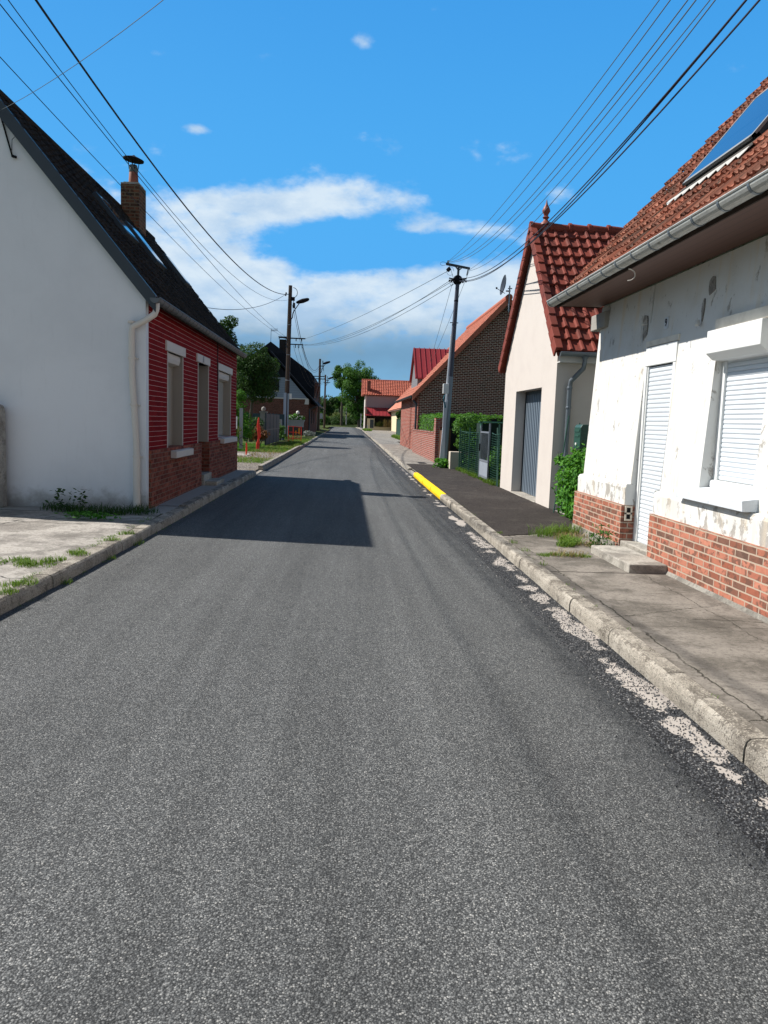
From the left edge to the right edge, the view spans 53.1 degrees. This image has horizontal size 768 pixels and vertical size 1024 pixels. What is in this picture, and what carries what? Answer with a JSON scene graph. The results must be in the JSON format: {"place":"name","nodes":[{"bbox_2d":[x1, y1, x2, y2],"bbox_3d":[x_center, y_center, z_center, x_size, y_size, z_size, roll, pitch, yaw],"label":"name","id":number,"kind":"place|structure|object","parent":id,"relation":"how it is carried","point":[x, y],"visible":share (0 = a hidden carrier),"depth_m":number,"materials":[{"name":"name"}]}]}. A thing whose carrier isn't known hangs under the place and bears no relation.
{"place":"outdoors","nodes":[
{"label":"outdoors","id":0,"kind":"place"},
{"bbox_2d":[0,510,161,589],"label":"pavement apron","id":1,"kind":"object","parent":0,"point":[31,534],"visible":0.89,"depth_m":9.35,"materials":[{"name":"concrete"}]},
{"bbox_2d":[55,510,122,520],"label":"weeds","id":2,"kind":"object","parent":1,"relation":"on","point":[84,513],"visible":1,"depth_m":10.63,"materials":[{"name":"green plant"}]},
{"bbox_2d":[40,488,159,516],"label":"weeds","id":3,"kind":"object","parent":1,"relation":"on","point":[101,508],"visible":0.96,"depth_m":11.42,"materials":[{"name":"green plant"}]},
{"bbox_2d":[0,470,249,513],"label":"footpath","id":4,"kind":"structure","parent":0,"point":[169,505],"depth_m":13.37,"materials":[{"name":"grey concrete"}]},
{"bbox_2d":[0,404,6,509],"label":"gatepost","id":5,"kind":"object","parent":4,"relation":"on","point":[3,487],"visible":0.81,"depth_m":11.55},
{"bbox_2d":[237,443,271,450],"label":"grass","id":6,"kind":"structure","parent":0,"point":[251,445],"depth_m":38.98,"materials":[{"name":"green plant"}]},
{"bbox_2d":[259,407,267,440],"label":"gate pier","id":7,"kind":"structure","parent":0,"point":[262,413],"depth_m":50.11,"materials":[{"name":"grey concrete"}]},
{"bbox_2d":[237,425,332,452],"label":"verge","id":8,"kind":"structure","parent":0,"point":[321,431],"depth_m":54.65,"materials":[{"name":"green plant"}]},
{"bbox_2d":[219,315,246,351],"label":"tree","id":9,"kind":"object","parent":8,"relation":"on","point":[228,324],"visible":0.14,"depth_m":58.02,"materials":[{"name":"green plant"}]},
{"bbox_2d":[239,408,242,448],"bbox_3d":[-6.605,-3.836,35.489,0.140,1.920,0.150,2,7,-3],"label":"fence post","id":10,"kind":"object","parent":8,"relation":"on","point":[241,426],"visible":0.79,"depth_m":35.41,"materials":[{"name":"concrete"}]},
{"bbox_2d":[236,390,254,442],"bbox_3d":[-7.100,-4.519,37.480,1.684,2.981,1.738,2,7,-3],"label":"thuja","id":11,"kind":"object","parent":8,"relation":"on","point":[247,431],"visible":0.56,"depth_m":37.22,"materials":[{"name":"green plant"}]},
{"bbox_2d":[237,417,263,440],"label":"shrub","id":12,"kind":"object","parent":8,"relation":"on","point":[255,421],"visible":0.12,"depth_m":49.29,"materials":[{"name":"green plant"}]},
{"bbox_2d":[236,342,279,441],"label":"tree","id":13,"kind":"object","parent":8,"relation":"on","point":[254,365],"visible":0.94,"depth_m":45.37,"materials":[{"name":"green plant"}]},
{"bbox_2d":[256,417,260,449],"bbox_3d":[-5.715,-3.545,34.988,0.216,1.521,0.068,2,7,-3],"label":"conduit","id":14,"kind":"object","parent":8,"relation":"on","point":[259,435],"visible":0.85,"depth_m":34.97,"materials":[{"name":"red plastic"}]},
{"bbox_2d":[237,451,281,469],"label":"path gravel","id":15,"kind":"structure","parent":8,"relation":"on","point":[247,466],"depth_m":25.28,"materials":[{"name":"beige gravel"}]},
{"bbox_2d":[239,436,247,454],"bbox_3d":[-5.479,-2.556,29.874,0.347,0.762,0.072,2,7,-3],"label":"conduit","id":16,"kind":"object","parent":15,"relation":"on","point":[245,444],"visible":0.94,"depth_m":29.85,"materials":[{"name":"red plastic"}]},
{"bbox_2d":[249,426,270,445],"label":"shrub","id":17,"kind":"object","parent":8,"relation":"on","point":[262,437],"visible":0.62,"depth_m":40.11,"materials":[{"name":"red plant"}]},
{"bbox_2d":[238,413,284,439],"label":"garden fence","id":18,"kind":"object","parent":8,"relation":"on","point":[257,415],"visible":0.14,"depth_m":53.48,"materials":[{"name":"grey"}]},
{"bbox_2d":[264,412,279,445],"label":"panel fence","id":19,"kind":"object","parent":8,"relation":"on","point":[272,421],"visible":0.93,"depth_m":44.63,"materials":[{"name":"wood"}]},
{"bbox_2d":[237,435,310,462],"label":"grass","id":20,"kind":"structure","parent":8,"relation":"on","point":[293,443],"depth_m":36.84,"materials":[{"name":"green plant"}]},
{"bbox_2d":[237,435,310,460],"bbox_3d":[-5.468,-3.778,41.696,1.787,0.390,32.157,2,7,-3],"label":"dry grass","id":21,"kind":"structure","parent":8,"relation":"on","point":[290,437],"depth_m":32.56,"materials":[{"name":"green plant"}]},
{"bbox_2d":[237,328,324,431],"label":"house","id":22,"kind":"structure","parent":8,"relation":"on","point":[304,401],"depth_m":71.22,"materials":[{"name":"brick"}]},
{"bbox_2d":[279,423,285,440],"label":"shrub","id":23,"kind":"object","parent":8,"relation":"on","point":[281,432],"visible":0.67,"depth_m":51.63,"materials":[{"name":"green plant"}]},
{"bbox_2d":[288,426,301,438],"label":"barrier","id":24,"kind":"object","parent":8,"relation":"on","point":[295,432],"visible":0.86,"depth_m":50.21,"materials":[{"name":"orange plastic"}]},
{"bbox_2d":[283,285,308,438],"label":"utility pole","id":25,"kind":"object","parent":8,"relation":"on","point":[287,394],"visible":0.98,"depth_m":54.65,"materials":[{"name":"grey concrete"}]},
{"bbox_2d":[0,57,280,335],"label":"overhead wire","id":26,"kind":"object","parent":25,"relation":"attached to","point":[103,167],"visible":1,"depth_m":14.68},
{"bbox_2d":[0,4,285,336],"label":"overhead wire","id":27,"kind":"object","parent":25,"relation":"attached to","point":[106,137],"visible":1,"depth_m":13.79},
{"bbox_2d":[8,0,289,300],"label":"overhead wire","id":28,"kind":"object","parent":25,"relation":"attached to","point":[110,135],"visible":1,"depth_m":15.27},
{"bbox_2d":[35,0,289,294],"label":"power cable","id":29,"kind":"object","parent":25,"relation":"attached to","point":[73,54],"visible":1,"depth_m":16.26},
{"bbox_2d":[207,296,282,309],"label":"overhead wire","id":30,"kind":"object","parent":25,"relation":"attached to","point":[240,309],"visible":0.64,"depth_m":40.69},
{"bbox_2d":[293,301,317,370],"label":"overhead wire","id":31,"kind":"object","parent":25,"relation":"attached to","point":[300,337],"visible":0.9,"depth_m":60.83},
{"bbox_2d":[305,271,447,338],"bbox_3d":[-1.738,-10.213,40.241,0.016,0.612,30.284,0,7,-15],"label":"overhead wire","id":32,"kind":"object","parent":25,"relation":"attached to","point":[386,303],"visible":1,"depth_m":32.90,"materials":[{"name":"black metal"}]},
{"bbox_2d":[302,279,451,344],"bbox_3d":[-1.756,-9.682,40.303,0.016,0.882,30.372,0,7,-16],"label":"overhead wire","id":33,"kind":"object","parent":25,"relation":"attached to","point":[379,322],"visible":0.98,"depth_m":34.33,"materials":[{"name":"black metal"}]},
{"bbox_2d":[309,282,450,344],"bbox_3d":[-1.756,-9.695,40.301,0.016,0.755,30.372,0,7,-16],"label":"overhead wire","id":34,"kind":"object","parent":25,"relation":"attached to","point":[389,316],"visible":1,"depth_m":33.25,"materials":[{"name":"black metal"}]},
{"bbox_2d":[288,411,304,435],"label":"planter","id":35,"kind":"object","parent":8,"relation":"on","point":[298,421],"visible":0.95,"depth_m":61.14,"materials":[{"name":"stone"}]},
{"bbox_2d":[303,430,314,436],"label":"shrub","id":36,"kind":"object","parent":8,"relation":"on","point":[306,433],"visible":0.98,"depth_m":63.45,"materials":[{"name":"green plant"}]},
{"bbox_2d":[314,359,329,430],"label":"utility pole","id":37,"kind":"object","parent":8,"relation":"on","point":[318,410],"visible":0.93,"depth_m":93.46,"materials":[{"name":"brown wood"}]},
{"bbox_2d":[323,375,333,428],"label":"utility pole","id":38,"kind":"object","parent":8,"relation":"on","point":[325,383],"visible":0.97,"depth_m":123.24,"materials":[{"name":"grey wood"}]},
{"bbox_2d":[323,405,363,427],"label":"hill","id":39,"kind":"structure","parent":0,"point":[338,425],"depth_m":207.00,"materials":[{"name":"green plant"}]},
{"bbox_2d":[320,397,338,415],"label":"tree","id":40,"kind":"object","parent":39,"relation":"on","point":[332,401],"visible":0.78,"depth_m":211.24,"materials":[{"name":"green plant"}]},
{"bbox_2d":[333,396,345,412],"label":"tree","id":41,"kind":"object","parent":39,"relation":"on","point":[337,406],"visible":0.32,"depth_m":222.57,"materials":[{"name":"green plant"}]},
{"bbox_2d":[331,362,352,425],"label":"tree","id":42,"kind":"object","parent":39,"relation":"on","point":[338,377],"visible":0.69,"depth_m":201.46,"materials":[{"name":"green plant"}]},
{"bbox_2d":[320,394,363,413],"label":"wood","id":43,"kind":"object","parent":39,"relation":"on","point":[334,409],"depth_m":233.95,"materials":[{"name":"green plant"}]},
{"bbox_2d":[338,359,379,426],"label":"tree","id":44,"kind":"object","parent":39,"relation":"on","point":[354,399],"visible":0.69,"depth_m":196.12,"materials":[{"name":"green plant"}]},
{"bbox_2d":[357,427,399,441],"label":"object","id":45,"kind":"structure","parent":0,"point":[379,435],"depth_m":85.99,"materials":[{"name":"concrete"}]},
{"bbox_2d":[361,379,411,430],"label":"house","id":46,"kind":"structure","parent":45,"relation":"on","point":[381,397],"depth_m":138.81,"materials":[{"name":"tile"}]},
{"bbox_2d":[382,418,390,426],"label":"shrub","id":47,"kind":"object","parent":45,"relation":"on","point":[388,422],"visible":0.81,"depth_m":135.58,"materials":[{"name":"green plant"}]},
{"bbox_2d":[388,402,400,431],"bbox_3d":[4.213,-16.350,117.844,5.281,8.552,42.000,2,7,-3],"label":"outbuilding","id":48,"kind":"structure","parent":45,"relation":"on","point":[394,408],"depth_m":127.03,"materials":[{"name":"paint"}]},
{"bbox_2d":[395,409,400,420],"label":"conifer","id":49,"kind":"object","parent":45,"relation":"on","point":[398,415],"visible":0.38,"depth_m":78.11,"materials":[{"name":"green plant"}]},
{"bbox_2d":[396,419,400,434],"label":"sheet gate","id":50,"kind":"structure","parent":45,"relation":"on","point":[398,425],"depth_m":76.82,"materials":[{"name":"green metal"}]},
{"bbox_2d":[0,427,767,1023],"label":"road","id":51,"kind":"structure","parent":0,"point":[300,737],"depth_m":3.24,"materials":[{"name":"grey asphalt"}]},
{"bbox_2d":[353,427,767,858],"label":"gutter strip","id":52,"kind":"object","parent":51,"relation":"on","point":[448,516],"visible":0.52,"depth_m":4.58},
{"bbox_2d":[443,525,767,869],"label":"gravel","id":53,"kind":"structure","parent":52,"relation":"on","point":[706,759],"depth_m":4.30,"materials":[{"name":"grey gravel"}]},
{"bbox_2d":[0,0,767,398],"label":"sky","id":54,"kind":"structure","parent":0,"point":[340,153],"materials":[{"name":"blue"}]},
{"bbox_2d":[391,434,399,439],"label":"grass","id":55,"kind":"structure","parent":0,"point":[395,436],"depth_m":71.12,"materials":[{"name":"green plant"}]},
{"bbox_2d":[378,441,437,464],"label":"pavement slabs","id":56,"kind":"structure","parent":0,"point":[406,455],"depth_m":37.15,"materials":[{"name":"concrete"}]},
{"bbox_2d":[412,418,442,462],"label":"garden wall","id":57,"kind":"structure","parent":56,"relation":"on","point":[425,444],"depth_m":32.27,"materials":[{"name":"brick"}]},
{"bbox_2d":[438,428,450,459],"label":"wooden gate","id":58,"kind":"structure","parent":56,"relation":"on","point":[440,433],"depth_m":28.90,"materials":[{"name":"white wood"}]},
{"bbox_2d":[395,294,512,449],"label":"brick house","id":59,"kind":"structure","parent":56,"relation":"on","point":[478,386],"depth_m":39.80,"materials":[{"name":"brown brick"}]},
{"bbox_2d":[496,275,511,311],"bbox_3d":[5.987,-11.051,38.772,0.714,1.832,0.826,7,8,36],"label":"satellite dish","id":60,"kind":"object","parent":59,"relation":"attached to","point":[503,285],"visible":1,"depth_m":38.88,"materials":[{"name":"metal"}]},
{"bbox_2d":[407,464,572,534],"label":"footpath","id":61,"kind":"structure","parent":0,"point":[499,509],"depth_m":14.57,"materials":[{"name":"grey asphalt"}]},
{"bbox_2d":[432,458,448,467],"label":"weed","id":62,"kind":"object","parent":61,"relation":"on","point":[444,462],"visible":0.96,"depth_m":25.89,"materials":[{"name":"green plant"}]},
{"bbox_2d":[448,451,460,468],"bbox_3d":[2.369,-1.706,25.675,0.380,0.620,0.400,2,7,-3],"label":"meter cabinet","id":63,"kind":"object","parent":61,"relation":"on","point":[453,459],"visible":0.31,"depth_m":25.48,"materials":[{"name":"white plastic"}]},
{"bbox_2d":[440,260,469,467],"bbox_3d":[2.363,-4.935,26.126,1.078,6.995,0.547,-2,8,-29],"label":"telephone pole","id":64,"kind":"object","parent":61,"relation":"on","point":[457,279],"visible":0.95,"depth_m":25.91,"materials":[{"name":"grey metal"}]},
{"bbox_2d":[308,284,452,345],"bbox_3d":[-1.659,-9.609,40.317,0.016,0.924,30.328,0,7,-16],"label":"overhead wire","id":65,"kind":"object","parent":64,"relation":"attached to","point":[386,322],"visible":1,"depth_m":33.44,"materials":[{"name":"black metal"}]},
{"bbox_2d":[429,282,452,362],"bbox_3d":[2.407,-7.972,34.158,0.013,1.463,16.635,2,7,1],"label":"overhead wire","id":66,"kind":"object","parent":64,"relation":"attached to","point":[442,318],"visible":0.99,"depth_m":30.80,"materials":[{"name":"black metal"}]},
{"bbox_2d":[449,0,659,260],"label":"overhead wire","id":67,"kind":"object","parent":64,"relation":"attached to","point":[571,117],"visible":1,"depth_m":10.29,"materials":[{"name":"black metal"}]},
{"bbox_2d":[448,0,670,261],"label":"overhead wire","id":68,"kind":"object","parent":64,"relation":"attached to","point":[587,110],"visible":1,"depth_m":8.85,"materials":[{"name":"black metal"}]},
{"bbox_2d":[450,0,687,261],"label":"overhead wire","id":69,"kind":"object","parent":64,"relation":"attached to","point":[597,116],"visible":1,"depth_m":8.07,"materials":[{"name":"black metal"}]},
{"bbox_2d":[456,0,695,261],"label":"overhead wire","id":70,"kind":"object","parent":64,"relation":"attached to","point":[604,116],"visible":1,"depth_m":7.62,"materials":[{"name":"black metal"}]},
{"bbox_2d":[468,0,709,270],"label":"overhead wire","id":71,"kind":"object","parent":64,"relation":"attached to","point":[617,113],"visible":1,"depth_m":9.45,"materials":[{"name":"black metal"}]},
{"bbox_2d":[470,0,715,270],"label":"overhead wire","id":72,"kind":"object","parent":64,"relation":"attached to","point":[620,120],"visible":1,"depth_m":8.14,"materials":[{"name":"black metal"}]},
{"bbox_2d":[461,2,745,281],"bbox_3d":[2.594,-4.989,5.787,0.014,2.759,40.443,2,7,-1],"label":"overhead wire","id":73,"kind":"object","parent":64,"relation":"attached to","point":[614,154],"visible":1,"depth_m":8.23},
{"bbox_2d":[468,0,746,277],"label":"overhead wire","id":74,"kind":"object","parent":64,"relation":"attached to","point":[712,39],"visible":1,"depth_m":7.24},
{"bbox_2d":[466,0,760,280],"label":"overhead wire","id":75,"kind":"object","parent":64,"relation":"attached to","point":[713,52],"visible":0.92,"depth_m":7.49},
{"bbox_2d":[478,423,490,479],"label":"metal gate","id":76,"kind":"structure","parent":61,"relation":"on","point":[483,469],"depth_m":20.58,"materials":[{"name":"metal"}]},
{"bbox_2d":[553,416,568,512],"bbox_3d":[3.100,-0.823,13.440,0.023,1.724,0.369,8,9,40],"label":"fence stake","id":77,"kind":"object","parent":61,"relation":"on","point":[562,455],"visible":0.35,"depth_m":13.44,"materials":[{"name":"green metal"}]},
{"bbox_2d":[498,201,623,509],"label":"garage","id":78,"kind":"structure","parent":0,"point":[547,362],"depth_m":15.16,"materials":[{"name":"paint"}]},
{"bbox_2d":[520,389,541,496],"bbox_3d":[3.198,-1.433,16.095,0.060,2.220,2.250,2,7,-3],"label":"garage door","id":79,"kind":"structure","parent":78,"relation":"in","point":[529,452],"depth_m":16.54,"materials":[{"name":"metal"}]},
{"bbox_2d":[502,532,767,735],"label":"pavement","id":80,"kind":"structure","parent":0,"point":[715,647],"depth_m":6.04,"materials":[{"name":"concrete"}]},
{"bbox_2d":[497,522,592,565],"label":"grass","id":81,"kind":"structure","parent":80,"relation":"on","point":[566,541],"depth_m":10.18,"materials":[{"name":"green plant"}]},
{"bbox_2d":[549,530,601,557],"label":"dry grass","id":82,"kind":"structure","parent":80,"relation":"on","point":[573,553],"depth_m":9.65,"materials":[{"name":"beige plant"}]},
{"bbox_2d":[586,523,616,547],"bbox_3d":[2.710,0.303,9.602,0.428,0.350,0.316,8,9,42],"label":"weed","id":83,"kind":"object","parent":80,"relation":"on","point":[598,538],"visible":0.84,"depth_m":9.58,"materials":[{"name":"green plant"}]},
{"label":"lawn","id":84,"kind":"structure","parent":0,"visible":0},
{"bbox_2d":[418,412,458,430],"bbox_3d":[2.438,-3.503,35.093,1.102,2.064,9.225,2,7,-3],"label":"hedge","id":85,"kind":"object","parent":84,"relation":"on","point":[427,423],"visible":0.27,"depth_m":34.95,"materials":[{"name":"green plant"}]},
{"bbox_2d":[452,414,478,466],"bbox_3d":[3.039,-2.421,26.643,1.309,1.931,1.433,2,7,-3],"label":"shrub","id":86,"kind":"object","parent":84,"relation":"on","point":[463,424],"visible":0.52,"depth_m":26.52,"materials":[{"name":"green plant"}]},
{"bbox_2d":[462,435,475,468],"bbox_3d":[3.348,-1.874,24.506,1.534,1.380,1.456,-3,8,-36],"label":"shrub","id":87,"kind":"object","parent":84,"relation":"on","point":[472,453],"visible":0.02,"depth_m":24.50,"materials":[{"name":"green plant"}]},
{"bbox_2d":[452,412,489,465],"bbox_3d":[3.223,-2.661,28.204,1.437,2.057,1.248,2,7,-3],"label":"shrub","id":88,"kind":"object","parent":84,"relation":"on","point":[475,416],"visible":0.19,"depth_m":28.07,"materials":[{"name":"green plant"}]},
{"bbox_2d":[449,418,496,463],"bbox_3d":[3.286,-2.751,29.831,2.050,1.750,0.300,2,7,-3],"label":"side fence","id":89,"kind":"object","parent":84,"relation":"on","point":[454,437],"visible":0.21,"depth_m":29.64,"materials":[{"name":"green metal"}]},
{"bbox_2d":[446,464,499,485],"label":"grass","id":90,"kind":"structure","parent":84,"relation":"on","point":[488,481],"depth_m":21.63,"materials":[{"name":"green plant"}]},
{"bbox_2d":[459,413,503,423],"bbox_3d":[7.221,-2.983,31.965,8.672,2.053,1.693,2,7,-3],"label":"hedge","id":91,"kind":"object","parent":84,"relation":"on","point":[494,417],"visible":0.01,"depth_m":31.19,"materials":[{"name":"green plant"}]},
{"bbox_2d":[475,421,502,476],"bbox_3d":[3.575,-1.856,22.828,1.760,1.620,1.030,2,7,-3],"label":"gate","id":92,"kind":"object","parent":84,"relation":"on","point":[485,426],"visible":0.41,"depth_m":22.33,"materials":[{"name":"metal"}]},
{"bbox_2d":[486,446,501,481],"bbox_3d":[3.223,-1.307,20.466,1.062,1.186,1.683,2,7,-3],"label":"shrub","id":93,"kind":"object","parent":84,"relation":"on","point":[499,468],"visible":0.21,"depth_m":20.50,"materials":[{"name":"green plant"}]},
{"label":"ground","id":94,"kind":"structure","parent":0,"visible":0},
{"bbox_2d":[0,89,246,511],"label":"brick house","id":95,"kind":"structure","parent":94,"relation":"on","point":[120,350],"depth_m":11.75,"materials":[{"name":"beige paint"}]},
{"bbox_2d":[1,0,162,109],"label":"overhead wire","id":96,"kind":"object","parent":95,"relation":"attached to","point":[91,53],"visible":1,"depth_m":8.07,"materials":[{"name":"black metal"}]},
{"bbox_2d":[165,340,193,457],"bbox_3d":[-3.814,-2.007,13.905,0.400,1.995,1.730,2,7,-3],"label":"window frame","id":97,"kind":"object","parent":95,"relation":"in","point":[173,360],"depth_m":14.07,"materials":[{"name":"beige paint"}]},
{"bbox_2d":[196,353,209,365],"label":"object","id":98,"kind":"structure","parent":95,"relation":"in","point":[203,361],"depth_m":16.20,"materials":[{"name":"stone"}]},
{"bbox_2d":[218,363,236,443],"bbox_3d":[-4.089,-2.733,19.512,0.400,1.915,2.450,2,7,-3],"label":"window frame","id":99,"kind":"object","parent":95,"relation":"in","point":[223,377],"depth_m":19.80,"materials":[{"name":"beige paint"}]},
{"bbox_2d":[0,427,329,614],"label":"kerb","id":100,"kind":"structure","parent":94,"relation":"on","point":[55,575],"depth_m":8.74,"materials":[{"name":"concrete"}]},
{"bbox_2d":[320,414,356,425],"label":"undergrowth","id":101,"kind":"object","parent":94,"relation":"on","point":[333,420],"visible":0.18,"depth_m":206.55,"materials":[{"name":"green plant"}]},
{"bbox_2d":[356,427,767,783],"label":"kerb","id":102,"kind":"structure","parent":94,"relation":"on","point":[738,736],"depth_m":5.03,"materials":[{"name":"concrete"}]},
{"bbox_2d":[413,472,444,498],"bbox_3d":[1.105,-0.697,19.708,0.139,0.185,6.839,2,7,-3],"label":"kerb marking","id":103,"kind":"object","parent":102,"relation":"on","point":[437,492],"visible":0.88,"depth_m":18.81,"materials":[{"name":"yellow paint"}]},
{"bbox_2d":[546,77,767,623],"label":"white house","id":104,"kind":"structure","parent":94,"relation":"on","point":[672,279],"depth_m":7.88,"materials":[{"name":"paint"}]},
{"bbox_2d":[632,341,678,544],"bbox_3d":[3.170,-0.691,8.912,0.110,2.455,0.870,2,7,-3],"label":"roller shutter door","id":105,"kind":"structure","parent":104,"relation":"in","point":[655,415],"depth_m":9.01,"materials":[{"name":"white plastic"}]},
{"label":"footpath base","id":106,"kind":"structure","parent":0,"visible":0},
{"bbox_2d":[458,424,500,486],"bbox_3d":[2.655,-1.744,21.981,0.075,1.547,6.691,2,7,-3],"label":"wire fence","id":107,"kind":"object","parent":106,"relation":"on","point":[469,452],"visible":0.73,"depth_m":22.29,"materials":[{"name":"green metal"}]},
{"bbox_2d":[551,441,585,519],"bbox_3d":[3.411,-0.483,12.573,1.070,1.417,1.691,2,7,-3],"label":"shrub","id":108,"kind":"object","parent":106,"relation":"on","point":[575,465],"visible":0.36,"depth_m":12.64,"materials":[{"name":"green plant"}]},
{"bbox_2d":[573,424,588,448],"bbox_3d":[3.317,-0.655,12.707,0.355,1.570,0.346,2,7,-3],"label":"mailbox","id":109,"kind":"object","parent":106,"relation":"on","point":[580,433],"visible":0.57,"depth_m":12.48,"materials":[{"name":"green paint"}]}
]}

